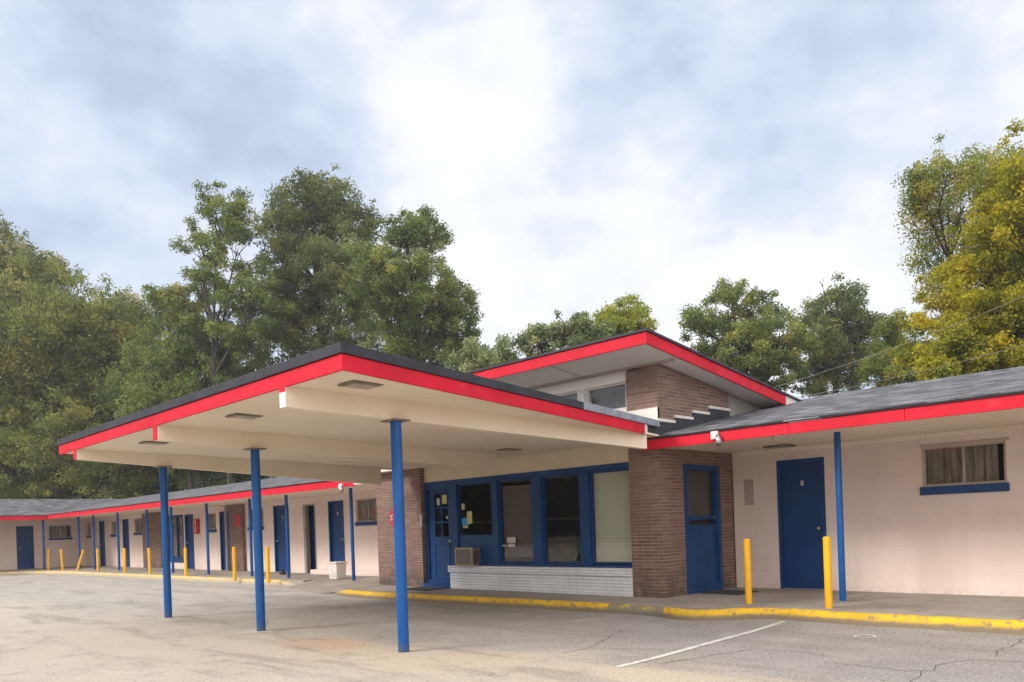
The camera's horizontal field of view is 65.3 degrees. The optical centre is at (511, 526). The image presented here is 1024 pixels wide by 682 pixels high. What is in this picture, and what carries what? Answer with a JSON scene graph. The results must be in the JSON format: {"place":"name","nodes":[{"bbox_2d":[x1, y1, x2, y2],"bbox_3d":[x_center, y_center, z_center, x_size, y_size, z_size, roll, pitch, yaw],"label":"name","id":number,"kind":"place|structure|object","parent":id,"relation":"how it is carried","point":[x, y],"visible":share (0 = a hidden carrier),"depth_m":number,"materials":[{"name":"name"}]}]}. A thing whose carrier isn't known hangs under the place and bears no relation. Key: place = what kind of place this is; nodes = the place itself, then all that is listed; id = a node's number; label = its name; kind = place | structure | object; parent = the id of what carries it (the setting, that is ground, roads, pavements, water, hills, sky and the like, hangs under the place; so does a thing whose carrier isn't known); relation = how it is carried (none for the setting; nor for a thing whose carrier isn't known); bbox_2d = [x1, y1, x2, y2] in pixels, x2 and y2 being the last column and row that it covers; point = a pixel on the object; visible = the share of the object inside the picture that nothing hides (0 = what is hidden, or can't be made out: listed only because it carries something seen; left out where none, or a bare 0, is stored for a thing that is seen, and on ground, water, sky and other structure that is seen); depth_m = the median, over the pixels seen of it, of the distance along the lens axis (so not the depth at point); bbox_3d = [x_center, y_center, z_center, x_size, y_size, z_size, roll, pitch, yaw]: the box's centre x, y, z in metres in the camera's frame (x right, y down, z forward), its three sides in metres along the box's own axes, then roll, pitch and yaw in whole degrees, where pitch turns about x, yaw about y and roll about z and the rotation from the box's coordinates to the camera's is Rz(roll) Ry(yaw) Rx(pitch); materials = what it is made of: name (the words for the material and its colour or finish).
{"place":"outdoors","nodes":[
{"label":"outdoors","id":0,"kind":"place"},
{"bbox_2d":[279,569,285,574],"bbox_3d":[-6.662,1.329,23.201,0.110,0.159,0.200,-2,0,-44],"label":"door stop","id":1,"kind":"object","parent":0,"point":[282,572],"depth_m":23.16,"materials":[{"name":"rubber"}]},
{"bbox_2d":[0,574,1023,681],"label":"parking lot","id":2,"kind":"structure","parent":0,"point":[83,628],"depth_m":8.89,"materials":[{"name":"grey asphalt"}]},
{"bbox_2d":[0,385,74,498],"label":"broadleaf tree","id":3,"kind":"object","parent":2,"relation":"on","point":[20,451],"visible":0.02,"depth_m":53.63,"materials":[{"name":"green plant"}]},
{"bbox_2d":[0,499,131,569],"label":"guest room wing","id":4,"kind":"structure","parent":2,"relation":"on","point":[31,534],"depth_m":36.79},
{"bbox_2d":[16,526,34,568],"bbox_3d":[-22.266,0.983,36.497,0.690,1.970,0.150,-2,0,-44],"label":"door","id":5,"kind":"structure","parent":4,"relation":"in","point":[24,534],"depth_m":36.50,"materials":[{"name":"blue paint"}]},
{"bbox_2d":[48,525,72,539],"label":"window","id":6,"kind":"structure","parent":4,"relation":"in","point":[56,532],"depth_m":37.52,"materials":[{"name":"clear glass"}]},
{"bbox_2d":[0,571,295,585],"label":"kerb","id":7,"kind":"structure","parent":2,"relation":"on","point":[215,579],"depth_m":25.88,"materials":[{"name":"paint"}]},
{"bbox_2d":[0,566,351,583],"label":"walkway","id":8,"kind":"structure","parent":2,"relation":"on","point":[297,578],"depth_m":26.51,"materials":[{"name":"concrete"}]},
{"bbox_2d":[47,549,49,569],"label":"bollard","id":9,"kind":"object","parent":8,"relation":"on","point":[48,559],"visible":0.88,"depth_m":34.69,"materials":[{"name":"yellow metal"}]},
{"bbox_2d":[60,549,63,569],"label":"bollard","id":10,"kind":"object","parent":8,"relation":"on","point":[61,556],"visible":0.87,"depth_m":33.39,"materials":[{"name":"yellow metal"}]},
{"bbox_2d":[76,550,84,570],"bbox_3d":[-17.467,1.402,32.296,0.384,0.900,0.096,-2,0,1],"label":"bollard","id":11,"kind":"object","parent":8,"relation":"on","point":[80,560],"visible":0.88,"depth_m":32.26,"materials":[{"name":"yellow metal"}]},
{"bbox_2d":[96,549,99,571],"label":"bollard","id":12,"kind":"object","parent":8,"relation":"on","point":[97,557],"visible":0.88,"depth_m":30.43,"materials":[{"name":"yellow metal"}]},
{"bbox_2d":[123,548,126,572],"bbox_3d":[-13.841,1.251,28.541,0.095,0.924,0.126,-2,0,-44],"label":"bollard","id":13,"kind":"object","parent":8,"relation":"on","point":[124,559],"visible":0.88,"depth_m":28.50,"materials":[{"name":"yellow metal"}]},
{"bbox_2d":[147,548,151,573],"bbox_3d":[-12.141,1.191,26.738,0.095,0.923,0.111,-2,0,-44],"label":"bollard","id":14,"kind":"object","parent":8,"relation":"on","point":[149,560],"visible":0.86,"depth_m":26.70,"materials":[{"name":"yellow metal"}]},
{"bbox_2d":[184,547,187,575],"bbox_3d":[-9.962,1.114,24.375,0.095,0.923,0.111,-2,0,-44],"label":"bollard","id":15,"kind":"object","parent":8,"relation":"on","point":[185,564],"visible":0.94,"depth_m":24.34,"materials":[{"name":"yellow metal"}]},
{"bbox_2d":[232,547,236,580],"bbox_3d":[-7.582,1.030,21.808,0.095,0.923,0.111,-2,0,-44],"label":"bollard","id":16,"kind":"object","parent":8,"relation":"on","point":[234,563],"visible":1,"depth_m":21.77,"materials":[{"name":"yellow metal"}]},
{"bbox_2d":[265,547,270,582],"bbox_3d":[-6.222,0.982,20.351,0.095,0.922,0.095,-2,0,-44],"label":"bollard","id":17,"kind":"object","parent":8,"relation":"on","point":[267,564],"visible":1,"depth_m":20.31,"materials":[{"name":"yellow metal"}]},
{"bbox_2d":[47,477,378,580],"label":"guest room wing","id":18,"kind":"structure","parent":2,"relation":"on","point":[310,526],"depth_m":25.18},
{"bbox_2d":[86,523,90,537],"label":"window","id":19,"kind":"structure","parent":18,"relation":"in","point":[89,534],"depth_m":38.00,"materials":[{"name":"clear glass"}]},
{"bbox_2d":[99,521,105,565],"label":"door","id":20,"kind":"structure","parent":18,"relation":"in","point":[101,523],"depth_m":36.66,"materials":[{"name":"blue paint"}]},
{"bbox_2d":[110,521,116,536],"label":"window","id":21,"kind":"structure","parent":18,"relation":"in","point":[113,535],"depth_m":35.61,"materials":[{"name":"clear glass"}]},
{"bbox_2d":[122,519,129,566],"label":"door","id":22,"kind":"structure","parent":18,"relation":"in","point":[125,522],"depth_m":34.42,"materials":[{"name":"blue paint"}]},
{"bbox_2d":[133,518,141,534],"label":"window","id":23,"kind":"structure","parent":18,"relation":"in","point":[138,521],"depth_m":33.50,"materials":[{"name":"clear glass"}]},
{"bbox_2d":[169,515,183,561],"bbox_3d":[-12.964,0.485,30.710,0.210,1.790,2.100,-2,0,-44],"label":"window","id":24,"kind":"structure","parent":18,"relation":"in","point":[178,529],"depth_m":30.49,"materials":[{"name":"glass"}]},
{"bbox_2d":[184,514,194,568],"bbox_3d":[-11.902,0.578,29.619,0.150,2.030,0.760,-2,0,-44],"label":"door","id":25,"kind":"structure","parent":18,"relation":"in","point":[189,536],"depth_m":29.71,"materials":[{"name":"blue paint"}]},
{"bbox_2d":[193,519,199,533],"bbox_3d":[-11.462,0.007,28.977,0.128,0.540,0.320,-2,0,-44],"label":"fire extinguisher box","id":26,"kind":"object","parent":18,"relation":"attached to","point":[196,526],"visible":1,"depth_m":28.88,"materials":[{"name":"red paint"}]},
{"bbox_2d":[208,513,216,531],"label":"window","id":27,"kind":"structure","parent":18,"relation":"in","point":[211,516],"depth_m":28.42,"materials":[{"name":"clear glass"}]},
{"bbox_2d":[219,511,229,569],"bbox_3d":[-9.822,0.505,27.500,0.150,2.030,0.780,-2,0,-44],"label":"door","id":28,"kind":"structure","parent":18,"relation":"in","point":[221,514],"depth_m":27.70,"materials":[{"name":"blue paint"}]},
{"bbox_2d":[235,514,240,526],"bbox_3d":[-9.099,-0.186,26.468,0.023,0.420,0.380,-2,0,-44],"label":"notice sign","id":29,"kind":"object","parent":18,"relation":"attached to","point":[237,521],"visible":1,"depth_m":26.46,"materials":[{"name":"red paint"}]},
{"bbox_2d":[247,508,263,529],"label":"window","id":30,"kind":"structure","parent":18,"relation":"in","point":[262,508],"depth_m":25.83,"materials":[{"name":"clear glass"}]},
{"bbox_2d":[273,505,290,572],"bbox_3d":[-7.067,0.388,24.693,0.150,2.070,0.950,-2,0,-44],"label":"door","id":31,"kind":"structure","parent":18,"relation":"in","point":[278,511],"depth_m":24.85,"materials":[{"name":"blue paint"}]},
{"bbox_2d":[328,500,344,561],"bbox_3d":[-4.885,0.316,22.471,0.150,2.060,0.780,-2,0,-44],"label":"door","id":32,"kind":"structure","parent":18,"relation":"in","point":[335,508],"depth_m":22.54,"materials":[{"name":"blue paint"}]},
{"bbox_2d":[355,498,376,525],"bbox_3d":[-3.835,-0.381,21.388,0.195,0.720,1.090,-2,0,-44],"label":"window","id":33,"kind":"structure","parent":18,"relation":"in","point":[368,506],"depth_m":21.44,"materials":[{"name":"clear glass"}]},
{"bbox_2d":[235,628,277,633],"bbox_3d":[-3.437,1.422,10.838,0.625,0.001,0.473,-2,0,-44],"label":"concrete patch","id":34,"kind":"object","parent":2,"relation":"on","point":[254,631],"visible":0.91,"depth_m":10.77,"materials":[{"name":"grey concrete"}]},
{"bbox_2d":[281,576,378,593],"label":"walkway ramp","id":35,"kind":"structure","parent":2,"relation":"on","point":[323,586],"depth_m":19.01,"materials":[{"name":"concrete"}]},
{"bbox_2d":[327,561,346,578],"bbox_3d":[-4.421,1.115,20.222,0.340,0.430,0.420,-2,0,-44],"label":"planter","id":36,"kind":"object","parent":35,"relation":"on","point":[337,569],"visible":1,"depth_m":20.11,"materials":[{"name":"white paint"}]},
{"bbox_2d":[57,342,664,652],"bbox_3d":[-2.058,-0.093,12.021,6.342,2.939,8.275,-2,0,-44],"label":"entrance canopy","id":37,"kind":"object","parent":2,"relation":"on","point":[343,412],"visible":1,"depth_m":10.11,"materials":[{"name":"beige paint"}]},
{"bbox_2d":[331,589,610,612],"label":"kerb","id":38,"kind":"structure","parent":2,"relation":"on","point":[600,607],"depth_m":13.18,"materials":[{"name":"yellow paint"}]},
{"bbox_2d":[5,585,1023,681],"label":"pavement cracks","id":39,"kind":"object","parent":2,"relation":"on","point":[733,652],"visible":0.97,"depth_m":7.54,"materials":[{"name":"grey asphalt"}]},
{"bbox_2d":[376,328,802,597],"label":"motel office","id":40,"kind":"structure","parent":2,"relation":"on","point":[657,523],"depth_m":13.31,"materials":[{"name":"beige paint"}]},
{"bbox_2d":[390,508,393,527],"bbox_3d":[-2.451,-0.180,16.930,0.026,0.462,0.462,-2,0,-44],"label":"stop sign","id":41,"kind":"object","parent":40,"relation":"attached to","point":[391,519],"visible":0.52,"depth_m":17.02,"materials":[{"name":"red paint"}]},
{"bbox_2d":[424,485,454,583],"bbox_3d":[-1.422,0.173,16.141,0.130,1.963,0.885,-2,0,-44],"label":"front door","id":42,"kind":"structure","parent":40,"relation":"in","point":[440,550],"depth_m":16.20,"materials":[{"name":"blue paint"}]},
{"bbox_2d":[455,548,480,565],"bbox_3d":[-0.847,0.585,15.366,0.233,0.352,0.500,-2,0,-44],"label":"air conditioner","id":43,"kind":"object","parent":40,"relation":"attached to","point":[467,556],"visible":1,"depth_m":15.24,"materials":[{"name":"beige metal"}]},
{"bbox_2d":[457,481,491,536],"bbox_3d":[-0.685,-0.318,15.388,0.070,1.032,0.998,-2,0,-44],"label":"front window","id":44,"kind":"structure","parent":40,"relation":"in","point":[458,485],"depth_m":15.71,"materials":[{"name":"blue paint"}]},
{"bbox_2d":[498,478,533,562],"bbox_3d":[0.107,-0.096,14.609,0.095,1.532,0.888,-2,0,-44],"label":"front window","id":45,"kind":"structure","parent":40,"relation":"in","point":[516,510],"depth_m":14.68,"materials":[{"name":"blue paint"}]},
{"bbox_2d":[541,473,580,563],"bbox_3d":[0.882,-0.123,13.801,0.070,1.532,0.888,-2,0,-44],"label":"front window","id":46,"kind":"structure","parent":40,"relation":"in","point":[542,477],"depth_m":14.08,"materials":[{"name":"blue paint"}]},
{"bbox_2d":[558,391,576,396],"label":"clerestory window","id":47,"kind":"structure","parent":40,"relation":"in","point":[571,393],"depth_m":13.54,"materials":[{"name":"white paint"}]},
{"bbox_2d":[577,382,626,409],"bbox_3d":[1.490,-2.065,13.014,0.150,0.428,0.980,-2,0,-44],"label":"clerestory window","id":48,"kind":"structure","parent":40,"relation":"in","point":[584,395],"depth_m":13.21,"materials":[{"name":"white paint"}]},
{"bbox_2d":[589,468,631,563],"bbox_3d":[1.665,-0.151,13.021,0.095,1.532,0.918,-2,0,-44],"label":"front window","id":49,"kind":"structure","parent":40,"relation":"in","point":[610,492],"depth_m":13.11,"materials":[{"name":"beige glass"}]},
{"bbox_2d":[683,464,723,594],"bbox_3d":[3.038,0.037,13.007,1.060,2.060,0.215,-2,0,-44],"label":"side door","id":50,"kind":"structure","parent":40,"relation":"in","point":[704,557],"depth_m":13.06,"materials":[{"name":"blue paint"}]},
{"bbox_2d":[776,296,1023,386],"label":"overhead wire","id":51,"kind":"object","parent":40,"relation":"attached to","point":[900,345],"visible":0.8,"depth_m":17.94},
{"bbox_2d":[797,345,1022,397],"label":"overhead wire","id":52,"kind":"object","parent":40,"relation":"attached to","point":[908,374],"visible":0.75,"depth_m":16.63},
{"bbox_2d":[608,603,664,617],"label":"kerb","id":53,"kind":"structure","parent":2,"relation":"on","point":[646,610],"depth_m":11.20,"materials":[{"name":"yellow concrete"}]},
{"bbox_2d":[335,583,1023,619],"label":"walkway","id":54,"kind":"structure","parent":2,"relation":"on","point":[978,606],"depth_m":11.04,"materials":[{"name":"concrete"}]},
{"bbox_2d":[407,586,450,590],"bbox_3d":[-1.737,1.228,15.668,0.620,0.013,0.950,-2,0,-44],"label":"door mat","id":55,"kind":"object","parent":54,"relation":"on","point":[421,588],"depth_m":15.52,"materials":[{"name":"rubber"}]},
{"bbox_2d":[557,536,580,561],"bbox_3d":[1.199,0.622,14.054,1.050,1.017,1.081,-2,0,-44],"label":"potted plant","id":56,"kind":"object","parent":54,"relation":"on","point":[577,554],"visible":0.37,"depth_m":14.01,"materials":[{"name":"green plant"}]},
{"bbox_2d":[701,590,757,594],"bbox_3d":[3.448,1.046,12.655,0.600,0.013,0.680,-2,0,-44],"label":"door mat","id":57,"kind":"object","parent":54,"relation":"on","point":[734,592],"depth_m":12.60,"materials":[{"name":"rubber"}]},
{"bbox_2d":[743,539,751,603],"bbox_3d":[3.225,0.642,10.913,0.091,0.937,0.091,-2,0,-44],"label":"bollard","id":58,"kind":"object","parent":54,"relation":"on","point":[747,571],"visible":0.87,"depth_m":10.87,"materials":[{"name":"yellow metal"}]},
{"bbox_2d":[823,537,832,608],"bbox_3d":[3.982,0.608,10.062,0.091,0.952,0.091,-2,0,-44],"label":"bollard","id":59,"kind":"object","parent":54,"relation":"on","point":[827,572],"visible":0.86,"depth_m":10.02,"materials":[{"name":"yellow metal"}]},
{"bbox_2d":[614,621,786,666],"bbox_3d":[2.179,1.224,8.539,0.124,0.001,3.662,-2,0,42],"label":"parking line","id":60,"kind":"object","parent":2,"relation":"on","point":[688,648],"visible":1,"depth_m":8.20,"materials":[{"name":"white paint"}]},
{"bbox_2d":[642,366,1023,602],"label":"guest room wing","id":61,"kind":"structure","parent":2,"relation":"on","point":[915,487],"depth_m":11.51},
{"bbox_2d":[776,457,826,589],"bbox_3d":[4.668,-0.033,12.783,0.150,2.085,0.790,-2,0,-44],"label":"door","id":62,"kind":"structure","parent":61,"relation":"in","point":[800,482],"depth_m":12.81,"materials":[{"name":"blue paint"}]},
{"bbox_2d":[919,437,1009,494],"bbox_3d":[6.297,-0.819,11.109,0.195,0.722,1.130,-2,0,-44],"label":"window","id":63,"kind":"structure","parent":61,"relation":"in","point":[972,467],"depth_m":11.13,"materials":[{"name":"beige glass"}]},
{"bbox_2d":[663,607,1023,634],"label":"kerb","id":64,"kind":"structure","parent":2,"relation":"on","point":[1004,626],"depth_m":9.39,"materials":[{"name":"yellow paint"}]},
{"bbox_2d":[0,0,1023,498],"label":"sky","id":65,"kind":"structure","parent":0,"point":[577,155],"materials":[{"name":"white"}]},
{"bbox_3d":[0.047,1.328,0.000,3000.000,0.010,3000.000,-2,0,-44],"label":"grass ground","id":66,"kind":"structure","parent":0,"visible":0},
{"bbox_2d":[0,209,92,498],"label":"broadleaf tree","id":67,"kind":"object","parent":66,"relation":"on","point":[34,266],"visible":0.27,"depth_m":58.62,"materials":[{"name":"green plant"}]},
{"bbox_2d":[21,390,127,520],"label":"broadleaf tree","id":68,"kind":"object","parent":66,"relation":"on","point":[84,497],"visible":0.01,"depth_m":55.41,"materials":[{"name":"green plant"}]},
{"bbox_2d":[0,251,155,498],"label":"broadleaf tree","id":69,"kind":"object","parent":66,"relation":"on","point":[62,353],"visible":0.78,"depth_m":51.44,"materials":[{"name":"green plant"}]},
{"bbox_2d":[0,387,159,498],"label":"broadleaf tree","id":70,"kind":"object","parent":66,"relation":"on","point":[36,459],"visible":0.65,"depth_m":49.15,"materials":[{"name":"green plant"}]},
{"bbox_2d":[45,272,201,420],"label":"broadleaf tree","id":71,"kind":"object","parent":66,"relation":"on","point":[140,315],"visible":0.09,"depth_m":57.53,"materials":[{"name":"green plant"}]},
{"bbox_2d":[92,401,219,497],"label":"broadleaf tree","id":72,"kind":"object","parent":66,"relation":"on","point":[153,473],"visible":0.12,"depth_m":52.91,"materials":[{"name":"green plant"}]},
{"bbox_2d":[89,288,282,489],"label":"broadleaf tree","id":73,"kind":"object","parent":66,"relation":"on","point":[187,369],"visible":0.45,"depth_m":47.75,"materials":[{"name":"green plant"}]},
{"bbox_2d":[140,180,301,483],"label":"broadleaf tree","id":74,"kind":"object","parent":66,"relation":"on","point":[231,221],"visible":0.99,"depth_m":45.34,"materials":[{"name":"green plant"}]},
{"bbox_2d":[167,468,275,491],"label":"broadleaf tree","id":75,"kind":"object","parent":66,"relation":"on","point":[209,478],"visible":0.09,"depth_m":51.65,"materials":[{"name":"green plant"}]},
{"bbox_2d":[230,163,387,362],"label":"broadleaf tree","id":76,"kind":"object","parent":66,"relation":"on","point":[322,215],"visible":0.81,"depth_m":47.23,"materials":[{"name":"green plant"}]},
{"bbox_2d":[332,204,484,368],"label":"broadleaf tree","id":77,"kind":"object","parent":66,"relation":"on","point":[383,288],"visible":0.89,"depth_m":43.56,"materials":[{"name":"green plant"}]},
{"bbox_2d":[444,309,621,371],"bbox_3d":[0.817,-3.870,33.933,7.511,10.556,3.901,-2,0,-15],"label":"broadleaf tree","id":78,"kind":"object","parent":66,"relation":"on","point":[559,334],"visible":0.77,"depth_m":33.38,"materials":[{"name":"green plant"}]},
{"bbox_2d":[561,292,659,335],"bbox_3d":[5.137,-5.330,40.360,5.058,13.114,3.327,-2,0,16],"label":"broadleaf tree","id":79,"kind":"object","parent":66,"relation":"on","point":[624,320],"visible":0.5,"depth_m":39.78,"materials":[{"name":"green plant"}]},
{"bbox_2d":[677,276,825,393],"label":"broadleaf tree","id":80,"kind":"object","parent":66,"relation":"on","point":[761,350],"visible":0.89,"depth_m":41.19,"materials":[{"name":"green plant"}]},
{"bbox_2d":[786,271,889,398],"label":"broadleaf tree","id":81,"kind":"object","parent":66,"relation":"on","point":[839,339],"visible":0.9,"depth_m":44.89,"materials":[{"name":"green plant"}]},
{"bbox_2d":[854,307,922,387],"bbox_3d":[18.640,-4.708,38.105,3.837,10.927,4.487,-2,0,30],"label":"broadleaf tree","id":82,"kind":"object","parent":66,"relation":"on","point":[887,332],"visible":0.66,"depth_m":37.31,"materials":[{"name":"green plant"}]},
{"bbox_2d":[885,118,1023,380],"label":"broadleaf tree","id":83,"kind":"object","parent":66,"relation":"on","point":[991,243],"visible":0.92,"depth_m":23.44,"materials":[{"name":"yellow plant"}]},
{"bbox_2d":[891,133,1023,302],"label":"broadleaf tree","id":84,"kind":"object","parent":66,"relation":"on","point":[924,191],"visible":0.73,"depth_m":25.94,"materials":[{"name":"green plant"}]}
]}

